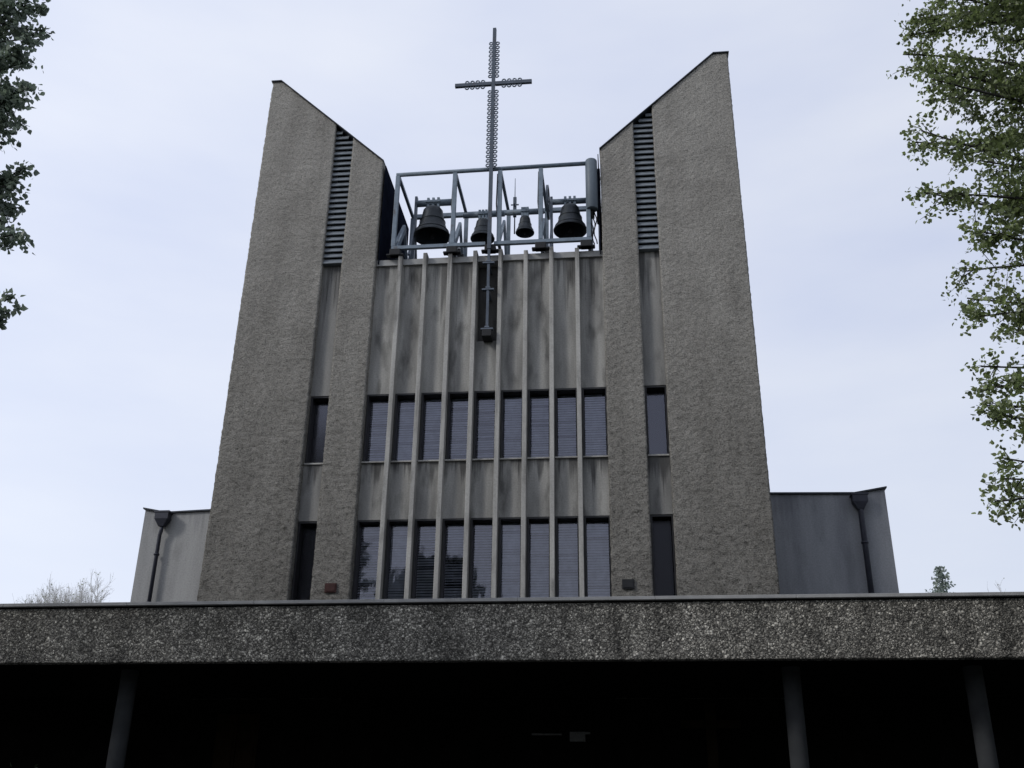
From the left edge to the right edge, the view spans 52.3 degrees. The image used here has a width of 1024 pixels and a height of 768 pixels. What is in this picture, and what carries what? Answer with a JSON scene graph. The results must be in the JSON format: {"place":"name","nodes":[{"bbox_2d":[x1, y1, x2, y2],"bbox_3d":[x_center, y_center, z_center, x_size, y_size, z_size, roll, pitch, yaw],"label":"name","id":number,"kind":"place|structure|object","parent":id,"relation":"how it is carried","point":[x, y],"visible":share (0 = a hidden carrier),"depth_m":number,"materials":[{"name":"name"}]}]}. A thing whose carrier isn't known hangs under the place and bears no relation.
{"place":"outdoors","nodes":[
{"label":"outdoors","id":0,"kind":"place"},
{"bbox_2d":[0,0,1023,603],"label":"sky","id":1,"kind":"structure","parent":0,"point":[145,143],"materials":[{"name":"white"}]},
{"label":"forecourt","id":2,"kind":"structure","parent":0,"visible":0},
{"bbox_2d":[0,0,54,329],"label":"leafy tree","id":3,"kind":"object","parent":2,"relation":"on","point":[14,57],"visible":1,"depth_m":17.59,"materials":[{"name":"green plant"}]},
{"bbox_2d":[886,0,1023,530],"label":"leafy tree","id":4,"kind":"object","parent":2,"relation":"on","point":[999,144],"visible":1,"depth_m":15.14,"materials":[{"name":"green plant"}]},
{"label":"ground","id":5,"kind":"structure","parent":0,"visible":0},
{"bbox_2d":[12,568,114,602],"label":"bare tree","id":6,"kind":"object","parent":5,"relation":"on","point":[54,596],"visible":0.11,"depth_m":62.63,"materials":[{"name":"grey plant"}]},
{"bbox_2d":[0,51,1023,767],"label":"church","id":7,"kind":"structure","parent":5,"relation":"on","point":[430,529],"depth_m":25.17,"materials":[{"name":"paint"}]},
{"bbox_2d":[212,714,260,767],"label":"door","id":8,"kind":"structure","parent":7,"relation":"in","point":[236,739],"depth_m":23.45,"materials":[{"name":"black"}]},
{"bbox_2d":[291,521,316,599],"bbox_3d":[-5.029,4.776,25.371,0.530,2.877,0.290,-2,-25,6],"label":"window","id":9,"kind":"structure","parent":7,"relation":"in","point":[306,536],"depth_m":25.64,"materials":[{"name":"black glass"}]},
{"bbox_2d":[305,396,328,462],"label":"window","id":10,"kind":"structure","parent":7,"relation":"in","point":[315,446],"depth_m":27.09,"materials":[{"name":"grey glass"}]},
{"bbox_2d":[351,520,379,599],"bbox_3d":[-3.496,4.735,25.231,0.618,2.877,0.372,-2,-25,6],"label":"window","id":11,"kind":"structure","parent":7,"relation":"in","point":[360,522],"depth_m":25.54,"materials":[{"name":"grey glass"}]},
{"bbox_2d":[362,394,388,461],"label":"window","id":12,"kind":"structure","parent":7,"relation":"in","point":[373,397],"depth_m":26.99,"materials":[{"name":"grey glass"}]},
{"bbox_2d":[382,519,407,598],"bbox_3d":[-2.781,4.711,25.156,0.557,2.877,0.372,-2,-25,6],"label":"window","id":13,"kind":"structure","parent":7,"relation":"in","point":[401,525],"depth_m":25.48,"materials":[{"name":"grey glass"}]},
{"bbox_2d":[391,393,414,460],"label":"window","id":14,"kind":"structure","parent":7,"relation":"in","point":[405,449],"depth_m":26.90,"materials":[{"name":"grey glass"}]},
{"bbox_2d":[411,519,435,598],"bbox_3d":[-2.096,4.688,25.086,0.557,2.877,0.372,-2,-25,6],"label":"window","id":15,"kind":"structure","parent":7,"relation":"in","point":[417,521],"depth_m":25.37,"materials":[{"name":"grey glass"}]},
{"bbox_2d":[418,392,441,459],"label":"window","id":16,"kind":"structure","parent":7,"relation":"in","point":[435,395],"depth_m":26.84,"materials":[{"name":"grey glass"}]},
{"bbox_2d":[440,518,463,597],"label":"window","id":17,"kind":"structure","parent":7,"relation":"in","point":[460,521],"depth_m":25.32,"materials":[{"name":"grey glass"}]},
{"bbox_2d":[445,391,468,458],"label":"window","id":18,"kind":"structure","parent":7,"relation":"in","point":[464,394],"depth_m":26.76,"materials":[{"name":"grey glass"}]},
{"bbox_2d":[468,518,492,597],"bbox_3d":[-0.727,4.643,24.943,0.557,2.877,0.372,-2,-25,6],"label":"window","id":19,"kind":"structure","parent":7,"relation":"in","point":[481,591],"depth_m":25.23,"materials":[{"name":"grey glass"}]},
{"bbox_2d":[473,391,494,458],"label":"window","id":20,"kind":"structure","parent":7,"relation":"in","point":[477,393],"depth_m":26.68,"materials":[{"name":"grey glass"}]},
{"bbox_2d":[386,161,594,259],"bbox_3d":[-0.471,-4.337,29.780,5.700,2.979,2.300,-2,-25,6],"label":"belfry","id":21,"kind":"object","parent":7,"relation":"on","point":[543,242],"visible":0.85,"depth_m":29.14,"materials":[{"name":"paint"}]},
{"bbox_2d":[414,197,450,244],"bbox_3d":[-2.258,-4.782,30.130,1.135,1.369,1.071,-2,-25,6],"label":"bell","id":22,"kind":"object","parent":21,"relation":"hanging from","point":[431,228],"visible":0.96,"depth_m":30.08,"materials":[{"name":"brown metal"}]},
{"bbox_2d":[463,209,504,243],"bbox_3d":[-0.826,-4.609,30.323,1.220,1.015,0.707,-2,-25,6],"label":"bell","id":23,"kind":"object","parent":21,"relation":"hanging from","point":[479,233],"visible":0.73,"depth_m":30.35,"materials":[{"name":"grey metal"}]},
{"bbox_2d":[511,178,518,233],"bbox_3d":[0.086,-5.386,31.512,0.225,2.000,0.371,10,-26,-20],"label":"whip antenna","id":24,"kind":"object","parent":21,"relation":"attached to","point":[514,204],"visible":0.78,"depth_m":31.50,"materials":[{"name":"metal"}]},
{"bbox_2d":[506,207,543,237],"bbox_3d":[0.378,-4.724,30.233,1.080,0.889,0.545,-2,-25,6],"label":"bell","id":25,"kind":"object","parent":21,"relation":"hanging from","point":[524,229],"visible":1,"depth_m":30.25,"materials":[{"name":"grey metal"}]},
{"bbox_2d":[546,185,586,237],"bbox_3d":[1.613,-4.981,29.761,1.230,1.550,1.000,-2,-25,6],"label":"bell","id":26,"kind":"object","parent":21,"relation":"hanging from","point":[570,223],"visible":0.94,"depth_m":29.66,"materials":[{"name":"brown metal"}]},
{"bbox_2d":[585,158,597,243],"bbox_3d":[2.193,-4.984,28.617,0.330,2.731,0.385,-2,-25,6],"label":"panel antenna","id":27,"kind":"object","parent":21,"relation":"attached to","point":[591,185],"visible":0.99,"depth_m":28.61,"materials":[{"name":"grey plastic"}]},
{"bbox_2d":[455,28,531,341],"bbox_3d":[-0.561,-5.860,29.449,2.260,10.410,0.640,-2,-25,6],"label":"cross","id":28,"kind":"object","parent":7,"relation":"attached to","point":[487,334],"visible":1,"depth_m":29.87,"materials":[{"name":"metal"}]},
{"bbox_2d":[497,517,520,597],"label":"window","id":29,"kind":"structure","parent":7,"relation":"in","point":[509,523],"depth_m":25.16,"materials":[{"name":"grey glass"}]},
{"bbox_2d":[500,390,521,457],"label":"window","id":30,"kind":"structure","parent":7,"relation":"in","point":[513,423],"depth_m":26.65,"materials":[{"name":"grey glass"}]},
{"bbox_2d":[526,517,549,596],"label":"window","id":31,"kind":"structure","parent":7,"relation":"in","point":[544,591],"depth_m":25.09,"materials":[{"name":"grey glass"}]},
{"bbox_2d":[527,389,549,456],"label":"window","id":32,"kind":"structure","parent":7,"relation":"in","point":[531,392],"depth_m":26.54,"materials":[{"name":"grey glass"}]},
{"bbox_2d":[531,732,589,741],"bbox_3d":[1.067,7.689,22.748,1.285,0.200,0.105,0,-25,1],"label":"wall lamp","id":33,"kind":"object","parent":7,"relation":"attached to","point":[577,736],"visible":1,"depth_m":22.73,"materials":[{"name":"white plastic"}]},
{"bbox_2d":[555,388,577,456],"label":"window","id":34,"kind":"structure","parent":7,"relation":"in","point":[559,391],"depth_m":26.47,"materials":[{"name":"grey glass"}]},
{"bbox_2d":[555,516,579,596],"bbox_3d":[1.326,4.575,24.729,0.557,2.877,0.370,-2,-25,6],"label":"window","id":35,"kind":"structure","parent":7,"relation":"in","point":[565,590],"depth_m":25.04,"materials":[{"name":"grey glass"}]},
{"bbox_2d":[582,387,607,455],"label":"window","id":36,"kind":"structure","parent":7,"relation":"in","point":[590,390],"depth_m":26.41,"materials":[{"name":"grey glass"}]},
{"bbox_2d":[584,515,611,596],"bbox_3d":[2.041,4.551,24.655,0.618,2.877,0.370,-2,-25,6],"label":"window","id":37,"kind":"structure","parent":7,"relation":"in","point":[600,563],"depth_m":24.95,"materials":[{"name":"grey glass"}]},
{"bbox_2d":[597,169,600,249],"bbox_3d":[2.408,-4.724,28.857,0.120,2.850,0.250,-2,-25,6],"label":"panel antenna","id":38,"kind":"object","parent":7,"relation":"attached to","point":[598,205],"visible":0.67,"depth_m":28.80,"materials":[{"name":"grey plastic"}]},
{"bbox_2d":[645,385,668,455],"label":"window","id":39,"kind":"structure","parent":7,"relation":"in","point":[655,406],"depth_m":26.19,"materials":[{"name":"grey glass"}]},
{"bbox_2d":[650,514,676,595],"bbox_3d":[3.570,4.493,24.478,0.530,2.877,0.290,-2,-25,6],"label":"window","id":40,"kind":"structure","parent":7,"relation":"in","point":[662,542],"depth_m":24.74,"materials":[{"name":"black glass"}]},
{"bbox_2d":[925,566,955,592],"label":"conifer tree","id":41,"kind":"object","parent":5,"relation":"on","point":[944,584],"visible":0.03,"depth_m":58.31,"materials":[{"name":"green plant"}]}
]}

